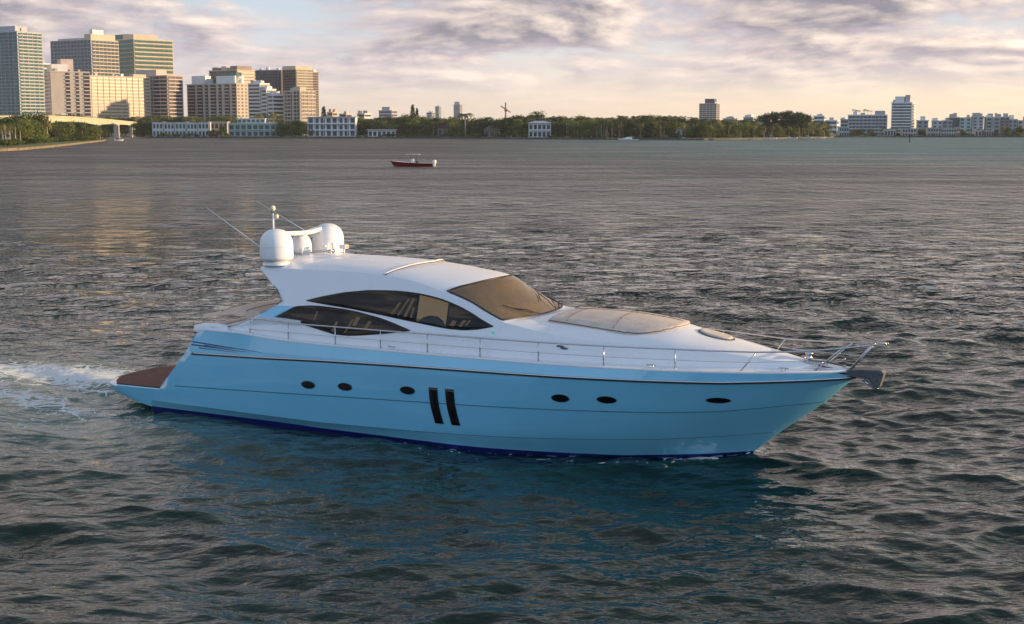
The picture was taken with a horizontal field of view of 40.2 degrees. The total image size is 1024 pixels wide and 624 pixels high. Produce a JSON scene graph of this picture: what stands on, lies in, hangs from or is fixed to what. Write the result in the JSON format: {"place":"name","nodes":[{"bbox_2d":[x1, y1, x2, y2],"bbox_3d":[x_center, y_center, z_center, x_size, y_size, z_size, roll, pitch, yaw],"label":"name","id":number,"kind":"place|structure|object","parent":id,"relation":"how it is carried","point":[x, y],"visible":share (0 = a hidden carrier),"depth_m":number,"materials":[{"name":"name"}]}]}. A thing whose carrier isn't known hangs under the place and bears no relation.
{"place":"outdoors","nodes":[
{"label":"outdoors","id":0,"kind":"place"},
{"bbox_2d":[0,138,105,150],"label":"park ground","id":1,"kind":"structure","parent":0,"point":[35,146],"depth_m":676.09,"materials":[{"name":"beige soil"}]},
{"bbox_2d":[0,139,17,146],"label":"shrub","id":2,"kind":"object","parent":1,"relation":"on","point":[3,142],"visible":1,"depth_m":596.88,"materials":[{"name":"green plant"}]},
{"bbox_2d":[0,113,23,137],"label":"leafy tree","id":3,"kind":"object","parent":1,"relation":"on","point":[3,120],"visible":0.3,"depth_m":944.36,"materials":[{"name":"green plant"}]},
{"bbox_2d":[11,120,35,139],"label":"leafy tree","id":4,"kind":"object","parent":1,"relation":"on","point":[29,126],"visible":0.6,"depth_m":679.18,"materials":[{"name":"green plant"}]},
{"bbox_2d":[6,111,44,136],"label":"leafy tree","id":5,"kind":"object","parent":1,"relation":"on","point":[20,117],"visible":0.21,"depth_m":945.69,"materials":[{"name":"green plant"}]},
{"bbox_2d":[17,120,39,138],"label":"leafy tree","id":6,"kind":"object","parent":1,"relation":"on","point":[36,135],"visible":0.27,"depth_m":700.71,"materials":[{"name":"green plant"}]},
{"bbox_2d":[24,112,52,131],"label":"leafy tree","id":7,"kind":"object","parent":1,"relation":"on","point":[39,118],"visible":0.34,"depth_m":946.99,"materials":[{"name":"green plant"}]},
{"bbox_2d":[44,122,68,137],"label":"leafy tree","id":8,"kind":"object","parent":1,"relation":"on","point":[56,129],"visible":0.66,"depth_m":838.23,"materials":[{"name":"green plant"}]},
{"bbox_2d":[64,121,74,137],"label":"leafy tree","id":9,"kind":"object","parent":1,"relation":"on","point":[69,132],"visible":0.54,"depth_m":873.62,"materials":[{"name":"green plant"}]},
{"bbox_2d":[71,122,89,136],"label":"leafy tree","id":10,"kind":"object","parent":1,"relation":"on","point":[83,132],"visible":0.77,"depth_m":896.38,"materials":[{"name":"green plant"}]},
{"bbox_2d":[84,126,100,138],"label":"leafy tree","id":11,"kind":"object","parent":1,"relation":"on","point":[90,132],"visible":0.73,"depth_m":913.30,"materials":[{"name":"green plant"}]},
{"bbox_2d":[98,124,108,139],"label":"leafy tree","id":12,"kind":"object","parent":1,"relation":"on","point":[104,133],"visible":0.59,"depth_m":937.16,"materials":[{"name":"green plant"}]},
{"bbox_2d":[152,122,163,135],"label":"house","id":13,"kind":"structure","parent":0,"point":[157,128],"depth_m":1263.88,"materials":[{"name":"white paint"}]},
{"bbox_2d":[163,122,174,135],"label":"house","id":14,"kind":"structure","parent":0,"point":[169,127],"depth_m":1264.00,"materials":[{"name":"white paint"}]},
{"bbox_2d":[175,122,186,134],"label":"house","id":15,"kind":"structure","parent":0,"point":[181,127],"depth_m":1263.84,"materials":[{"name":"white paint"}]},
{"bbox_2d":[186,122,197,135],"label":"house","id":16,"kind":"structure","parent":0,"point":[192,127],"depth_m":1264.00,"materials":[{"name":"white paint"}]},
{"bbox_2d":[198,122,210,135],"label":"house","id":17,"kind":"structure","parent":0,"point":[204,128],"depth_m":1264.00,"materials":[{"name":"white paint"}]},
{"bbox_2d":[209,121,228,135],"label":"house","id":18,"kind":"structure","parent":0,"point":[215,125],"depth_m":1278.64,"materials":[{"name":"beige paint"}]},
{"bbox_2d":[255,67,282,93],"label":"office tower","id":19,"kind":"structure","parent":0,"point":[274,78],"depth_m":1929.49,"materials":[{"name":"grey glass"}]},
{"bbox_2d":[312,69,318,116],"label":"office tower","id":20,"kind":"structure","parent":0,"point":[315,81],"depth_m":1914.12,"materials":[{"name":"brown concrete"}]},
{"bbox_2d":[327,109,337,116],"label":"distant building","id":21,"kind":"structure","parent":0,"point":[332,112],"depth_m":1884.76,"materials":[{"name":"white concrete"}]},
{"bbox_2d":[357,111,371,118],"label":"distant building","id":22,"kind":"structure","parent":0,"point":[366,114],"depth_m":2085.84,"materials":[{"name":"white concrete"}]},
{"bbox_2d":[378,107,397,118],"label":"distant building","id":23,"kind":"structure","parent":0,"point":[385,112],"depth_m":2482.72,"materials":[{"name":"grey concrete"}]},
{"bbox_2d":[435,105,440,119],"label":"distant building","id":24,"kind":"structure","parent":0,"point":[438,111],"depth_m":4359.90,"materials":[{"name":"grey concrete"}]},
{"bbox_2d":[1,132,897,136],"bbox_3d":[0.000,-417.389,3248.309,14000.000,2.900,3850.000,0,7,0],"label":"mainland ground","id":25,"kind":"structure","parent":0,"point":[835,135],"depth_m":1463.57,"materials":[{"name":"green plant"}]},
{"bbox_2d":[0,26,45,134],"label":"glass tower","id":26,"kind":"structure","parent":25,"relation":"on","point":[22,90],"depth_m":1548.55,"materials":[{"name":"grey glass"}]},
{"bbox_2d":[44,59,90,124],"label":"apartment block","id":27,"kind":"structure","parent":25,"relation":"on","point":[67,88],"depth_m":1591.20,"materials":[{"name":"beige concrete"}]},
{"bbox_2d":[50,30,119,75],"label":"apartment tower","id":28,"kind":"structure","parent":25,"relation":"on","point":[94,51],"depth_m":1888.12,"materials":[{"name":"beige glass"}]},
{"bbox_2d":[90,73,150,134],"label":"apartment block","id":29,"kind":"structure","parent":25,"relation":"on","point":[120,95],"depth_m":1643.87,"materials":[{"name":"beige concrete"}]},
{"bbox_2d":[115,34,173,76],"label":"apartment tower","id":30,"kind":"structure","parent":25,"relation":"on","point":[143,52],"depth_m":1967.45,"materials":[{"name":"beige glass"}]},
{"bbox_2d":[135,70,183,117],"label":"apartment block","id":31,"kind":"structure","parent":25,"relation":"on","point":[166,95],"depth_m":1680.00,"materials":[{"name":"brown concrete"}]},
{"bbox_2d":[182,116,200,121],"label":"leafy tree","id":32,"kind":"object","parent":25,"relation":"on","point":[192,118],"visible":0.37,"depth_m":1464.13,"materials":[{"name":"green plant"}]},
{"bbox_2d":[186,72,247,119],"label":"apartment block","id":33,"kind":"structure","parent":25,"relation":"on","point":[220,94],"depth_m":1698.65,"materials":[{"name":"beige concrete"}]},
{"bbox_2d":[208,66,255,117],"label":"apartment block","id":34,"kind":"structure","parent":25,"relation":"on","point":[248,73],"depth_m":1841.37,"materials":[{"name":"brown concrete"}]},
{"bbox_2d":[247,80,269,117],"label":"apartment block","id":35,"kind":"structure","parent":25,"relation":"on","point":[255,87],"depth_m":1637.21,"materials":[{"name":"white concrete"}]},
{"bbox_2d":[261,86,276,122],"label":"apartment block","id":36,"kind":"structure","parent":25,"relation":"on","point":[265,90],"depth_m":1624.36,"materials":[{"name":"white concrete"}]},
{"bbox_2d":[267,91,283,122],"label":"apartment block","id":37,"kind":"structure","parent":25,"relation":"on","point":[275,102],"depth_m":1619.01,"materials":[{"name":"white concrete"}]},
{"bbox_2d":[282,66,312,99],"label":"office tower","id":38,"kind":"structure","parent":25,"relation":"on","point":[297,76],"depth_m":1875.36,"materials":[{"name":"beige concrete"}]},
{"bbox_2d":[283,87,315,134],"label":"apartment block","id":39,"kind":"structure","parent":25,"relation":"on","point":[300,103],"depth_m":1605.75,"materials":[{"name":"beige concrete"}]},
{"bbox_2d":[837,127,848,135],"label":"house","id":40,"kind":"structure","parent":25,"relation":"on","point":[843,131],"depth_m":1352.93,"materials":[{"name":"white paint"}]},
{"bbox_2d":[848,111,887,135],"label":"apartment block","id":41,"kind":"structure","parent":25,"relation":"on","point":[877,121],"depth_m":1491.01,"materials":[{"name":"grey concrete"}]},
{"bbox_2d":[883,129,895,135],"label":"house","id":42,"kind":"structure","parent":25,"relation":"on","point":[889,132],"depth_m":1352.99,"materials":[{"name":"white paint"}]},
{"bbox_2d":[891,95,915,133],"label":"apartment tower","id":43,"kind":"structure","parent":25,"relation":"on","point":[902,111],"depth_m":1469.27,"materials":[{"name":"white concrete"}]},
{"bbox_2d":[916,116,928,135],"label":"apartment block","id":44,"kind":"structure","parent":25,"relation":"on","point":[922,122],"depth_m":1458.88,"materials":[{"name":"white concrete"}]},
{"bbox_2d":[837,136,1023,136],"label":"seawall","id":45,"kind":"object","parent":25,"relation":"on","point":[958,136],"visible":0.35,"depth_m":1339.79,"materials":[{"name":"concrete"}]},
{"bbox_2d":[926,128,940,135],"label":"house","id":46,"kind":"structure","parent":25,"relation":"on","point":[930,131],"depth_m":1352.93,"materials":[{"name":"white paint"}]},
{"bbox_2d":[931,118,942,127],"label":"apartment block","id":47,"kind":"structure","parent":25,"relation":"on","point":[936,123],"depth_m":1458.48,"materials":[{"name":"white concrete"}]},
{"bbox_2d":[942,118,952,127],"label":"apartment block","id":48,"kind":"structure","parent":25,"relation":"on","point":[947,122],"depth_m":1458.13,"materials":[{"name":"white concrete"}]},
{"bbox_2d":[941,128,956,135],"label":"house","id":49,"kind":"structure","parent":25,"relation":"on","point":[948,132],"depth_m":1352.74,"materials":[{"name":"white paint"}]},
{"bbox_2d":[948,113,959,127],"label":"apartment block","id":50,"kind":"structure","parent":25,"relation":"on","point":[955,119],"depth_m":1457.81,"materials":[{"name":"white concrete"}]},
{"bbox_2d":[959,115,971,135],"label":"apartment block","id":51,"kind":"structure","parent":25,"relation":"on","point":[965,123],"depth_m":1458.45,"materials":[{"name":"blue concrete"}]},
{"bbox_2d":[971,113,983,135],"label":"apartment block","id":52,"kind":"structure","parent":25,"relation":"on","point":[978,120],"depth_m":1458.52,"materials":[{"name":"white concrete"}]},
{"bbox_2d":[984,113,1000,135],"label":"apartment block","id":53,"kind":"structure","parent":25,"relation":"on","point":[991,122],"depth_m":1458.95,"materials":[{"name":"white concrete"}]},
{"bbox_2d":[997,113,1009,135],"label":"apartment block","id":54,"kind":"structure","parent":25,"relation":"on","point":[1004,121],"depth_m":1458.26,"materials":[{"name":"white concrete"}]},
{"bbox_2d":[1009,115,1017,135],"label":"apartment block","id":55,"kind":"structure","parent":25,"relation":"on","point":[1012,123],"depth_m":1458.21,"materials":[{"name":"blue concrete"}]},
{"bbox_2d":[453,102,462,119],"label":"distant building","id":56,"kind":"structure","parent":0,"point":[458,108],"depth_m":4162.43,"materials":[{"name":"grey concrete"}]},
{"bbox_2d":[143,136,825,137],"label":"island ground","id":57,"kind":"structure","parent":0,"point":[567,136],"depth_m":1205.92,"materials":[{"name":"green plant"}]},
{"bbox_2d":[139,120,151,136],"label":"leafy tree","id":58,"kind":"object","parent":57,"relation":"on","point":[143,126],"visible":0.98,"depth_m":1267.72,"materials":[{"name":"green plant"}]},
{"bbox_2d":[138,116,158,135],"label":"leafy tree","id":59,"kind":"object","parent":57,"relation":"on","point":[151,119],"visible":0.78,"depth_m":1274.89,"materials":[{"name":"green plant"}]},
{"bbox_2d":[216,124,227,136],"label":"leafy tree","id":60,"kind":"object","parent":57,"relation":"on","point":[221,131],"visible":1,"depth_m":1239.60,"materials":[{"name":"green plant"}]},
{"bbox_2d":[227,123,283,135],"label":"house","id":61,"kind":"structure","parent":57,"relation":"on","point":[251,129],"depth_m":1257.25,"materials":[{"name":"teal paint"}]},
{"bbox_2d":[236,118,266,122],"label":"roof pavilion","id":62,"kind":"structure","parent":61,"relation":"on","point":[251,120],"depth_m":1264.18,"materials":[{"name":"teal concrete"}]},
{"bbox_2d":[272,120,290,135],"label":"leafy tree","id":63,"kind":"object","parent":57,"relation":"on","point":[279,130],"visible":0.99,"depth_m":1251.89,"materials":[{"name":"green plant"}]},
{"bbox_2d":[286,121,303,135],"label":"leafy tree","id":64,"kind":"object","parent":57,"relation":"on","point":[291,129],"visible":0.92,"depth_m":1253.49,"materials":[{"name":"green plant"}]},
{"bbox_2d":[298,122,314,135],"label":"leafy tree","id":65,"kind":"object","parent":57,"relation":"on","point":[303,126],"visible":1,"depth_m":1248.28,"materials":[{"name":"green plant"}]},
{"bbox_2d":[307,117,357,135],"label":"house","id":66,"kind":"structure","parent":57,"relation":"on","point":[333,126],"depth_m":1250.88,"materials":[{"name":"white concrete"}]},
{"bbox_2d":[359,119,372,134],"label":"leafy tree","id":67,"kind":"object","parent":57,"relation":"on","point":[366,124],"visible":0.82,"depth_m":1263.14,"materials":[{"name":"green plant"}]},
{"bbox_2d":[366,129,397,136],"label":"house","id":68,"kind":"structure","parent":57,"relation":"on","point":[375,132],"depth_m":1239.79,"materials":[{"name":"white concrete"}]},
{"bbox_2d":[397,120,413,134],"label":"leafy tree","id":69,"kind":"object","parent":57,"relation":"on","point":[404,126],"visible":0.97,"depth_m":1245.20,"materials":[{"name":"green plant"}]},
{"bbox_2d":[405,117,420,134],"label":"leafy tree","id":70,"kind":"object","parent":57,"relation":"on","point":[413,122],"visible":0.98,"depth_m":1245.56,"materials":[{"name":"green plant"}]},
{"bbox_2d":[419,121,435,134],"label":"leafy tree","id":71,"kind":"object","parent":57,"relation":"on","point":[426,123],"visible":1,"depth_m":1237.78,"materials":[{"name":"green plant"}]},
{"bbox_2d":[437,122,461,136],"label":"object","id":72,"kind":"structure","parent":57,"relation":"on","point":[442,129],"depth_m":1234.77,"materials":[{"name":"grey concrete"}]},
{"bbox_2d":[447,120,463,134],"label":"leafy tree","id":73,"kind":"object","parent":57,"relation":"on","point":[454,129],"visible":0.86,"depth_m":1231.11,"materials":[{"name":"green plant"}]},
{"bbox_2d":[451,123,469,135],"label":"leafy tree","id":74,"kind":"object","parent":57,"relation":"on","point":[461,131],"visible":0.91,"depth_m":1220.93,"materials":[{"name":"green plant"}]},
{"bbox_2d":[455,113,473,136],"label":"palm tree","id":75,"kind":"object","parent":57,"relation":"on","point":[465,116],"visible":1,"depth_m":1202.41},
{"bbox_2d":[479,121,490,133],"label":"leafy tree","id":76,"kind":"object","parent":57,"relation":"on","point":[485,124],"visible":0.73,"depth_m":1206.39,"materials":[{"name":"green plant"}]},
{"bbox_2d":[149,136,833,139],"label":"seawall","id":77,"kind":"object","parent":57,"relation":"on","point":[577,138],"visible":0.48,"depth_m":1181.02,"materials":[{"name":"concrete"}]},
{"bbox_2d":[484,125,500,136],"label":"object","id":78,"kind":"object","parent":57,"relation":"on","point":[488,131],"visible":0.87,"depth_m":1195.26,"materials":[{"name":"grey concrete"}]},
{"bbox_2d":[502,122,515,136],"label":"leafy tree","id":79,"kind":"object","parent":57,"relation":"on","point":[508,125],"visible":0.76,"depth_m":1193.76,"materials":[{"name":"green plant"}]},
{"bbox_2d":[511,119,527,134],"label":"leafy tree","id":80,"kind":"object","parent":57,"relation":"on","point":[517,124],"visible":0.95,"depth_m":1177.26,"materials":[{"name":"green plant"}]},
{"bbox_2d":[528,121,550,136],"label":"house","id":81,"kind":"structure","parent":57,"relation":"on","point":[539,128],"depth_m":1140.14,"materials":[{"name":"white concrete"}]},
{"bbox_2d":[555,123,567,136],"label":"leafy tree","id":82,"kind":"object","parent":57,"relation":"on","point":[560,129],"visible":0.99,"depth_m":1118.64,"materials":[{"name":"green plant"}]},
{"bbox_2d":[579,121,594,137],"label":"leafy tree","id":83,"kind":"object","parent":57,"relation":"on","point":[585,125],"visible":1,"depth_m":1103.50,"materials":[{"name":"green plant"}]},
{"bbox_2d":[586,119,600,137],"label":"leafy tree","id":84,"kind":"object","parent":57,"relation":"on","point":[592,126],"visible":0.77,"depth_m":1106.95,"materials":[{"name":"green plant"}]},
{"bbox_2d":[622,119,638,136],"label":"leafy tree","id":85,"kind":"object","parent":57,"relation":"on","point":[629,125],"visible":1,"depth_m":1077.27,"materials":[{"name":"green plant"}]},
{"bbox_2d":[643,121,656,135],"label":"leafy tree","id":86,"kind":"object","parent":57,"relation":"on","point":[649,128],"visible":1,"depth_m":1080.89,"materials":[{"name":"green plant"}]},
{"bbox_2d":[648,121,662,137],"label":"leafy tree","id":87,"kind":"object","parent":57,"relation":"on","point":[656,127],"visible":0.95,"depth_m":1080.05,"materials":[{"name":"green plant"}]},
{"bbox_2d":[666,121,678,137],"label":"leafy tree","id":88,"kind":"object","parent":57,"relation":"on","point":[673,127],"visible":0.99,"depth_m":1068.11,"materials":[{"name":"green plant"}]},
{"bbox_2d":[680,125,692,137],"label":"leafy tree","id":89,"kind":"object","parent":57,"relation":"on","point":[687,131],"visible":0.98,"depth_m":1062.32,"materials":[{"name":"green plant"}]},
{"bbox_2d":[696,122,709,137],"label":"leafy tree","id":90,"kind":"object","parent":57,"relation":"on","point":[704,127],"visible":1,"depth_m":1045.61,"materials":[{"name":"green plant"}]},
{"bbox_2d":[712,123,723,135],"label":"leafy tree","id":91,"kind":"object","parent":57,"relation":"on","point":[719,126],"visible":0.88,"depth_m":1067.44,"materials":[{"name":"green plant"}]},
{"bbox_2d":[740,124,750,137],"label":"leafy tree","id":92,"kind":"object","parent":57,"relation":"on","point":[744,129],"visible":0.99,"depth_m":1089.01,"materials":[{"name":"green plant"}]},
{"bbox_2d":[756,110,813,136],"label":"tree","id":93,"kind":"object","parent":57,"relation":"on","point":[797,119],"visible":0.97,"depth_m":1168.63,"materials":[{"name":"green plant"}]},
{"bbox_2d":[788,124,799,136],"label":"leafy tree","id":94,"kind":"object","parent":57,"relation":"on","point":[794,128],"visible":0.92,"depth_m":1169.19,"materials":[{"name":"green plant"}]},
{"bbox_2d":[0,129,1023,623],"bbox_3d":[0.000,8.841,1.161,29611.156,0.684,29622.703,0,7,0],"label":"water","id":95,"kind":"structure","parent":0,"point":[896,497],"depth_m":44.66,"materials":[{"name":"liquid"}]},
{"bbox_2d":[0,115,136,137],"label":"road bridge","id":96,"kind":"structure","parent":95,"relation":"in","point":[101,121],"depth_m":1238.38,"materials":[{"name":"beige concrete"}]},
{"bbox_2d":[391,154,435,166],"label":"motorboat","id":97,"kind":"object","parent":95,"relation":"on","point":[412,163],"visible":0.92,"depth_m":326.18,"materials":[{"name":"red paint"}]},
{"bbox_2d":[110,201,887,457],"bbox_3d":[-1.554,0.665,41.860,25.279,7.469,5.714,4,8,27],"label":"motor yacht","id":98,"kind":"object","parent":95,"relation":"on","point":[437,352],"visible":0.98,"depth_m":39.38,"materials":[{"name":"blue metal"}]},
{"bbox_2d":[276,305,409,335],"bbox_3d":[-5.081,0.269,41.121,4.920,0.795,0.270,4,8,27],"label":"window frame","id":99,"kind":"structure","parent":98,"relation":"in","point":[308,314],"depth_m":41.07,"materials":[{"name":"black glass"}]},
{"bbox_2d":[306,290,492,329],"bbox_3d":[-3.325,-0.115,40.334,6.311,0.980,0.284,4,8,27],"label":"window frame","id":100,"kind":"structure","parent":98,"relation":"in","point":[403,305],"depth_m":40.16,"materials":[{"name":"black glass"}]},
{"bbox_2d":[428,387,443,423],"bbox_3d":[-2.136,2.634,39.400,0.371,1.053,0.205,4,8,27],"label":"hull window","id":101,"kind":"structure","parent":98,"relation":"in","point":[433,394],"depth_m":39.39,"materials":[{"name":"black glass"}]},
{"bbox_2d":[445,389,459,425],"bbox_3d":[-1.660,2.664,39.167,0.371,1.053,0.215,4,8,27],"label":"hull window","id":102,"kind":"structure","parent":98,"relation":"in","point":[449,393],"depth_m":39.15,"materials":[{"name":"black glass"}]},
{"bbox_2d":[0,0,1023,128],"label":"sky","id":103,"kind":"structure","parent":0,"point":[593,59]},
{"bbox_2d":[699,99,719,122],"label":"apartment tower","id":104,"kind":"structure","parent":0,"point":[709,109],"depth_m":2182.90,"materials":[{"name":"white concrete"}]},
{"bbox_2d":[813,114,825,124],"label":"distant building","id":105,"kind":"structure","parent":0,"point":[819,118],"depth_m":1786.50,"materials":[{"name":"white concrete"}]},
{"bbox_2d":[826,117,839,133],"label":"distant building","id":106,"kind":"structure","parent":0,"point":[832,121],"depth_m":1787.19,"materials":[{"name":"white concrete"}]},
{"bbox_2d":[840,117,847,126],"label":"distant building","id":107,"kind":"structure","parent":0,"point":[844,122],"depth_m":1588.33,"materials":[{"name":"grey concrete"}]},
{"bbox_2d":[900,128,916,135],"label":"house","id":108,"kind":"structure","parent":0,"point":[908,131],"depth_m":1352.74,"materials":[{"name":"white concrete"}]},
{"bbox_2d":[982,130,994,135],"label":"house","id":109,"kind":"structure","parent":0,"point":[987,132],"depth_m":1352.99,"materials":[{"name":"grey concrete"}]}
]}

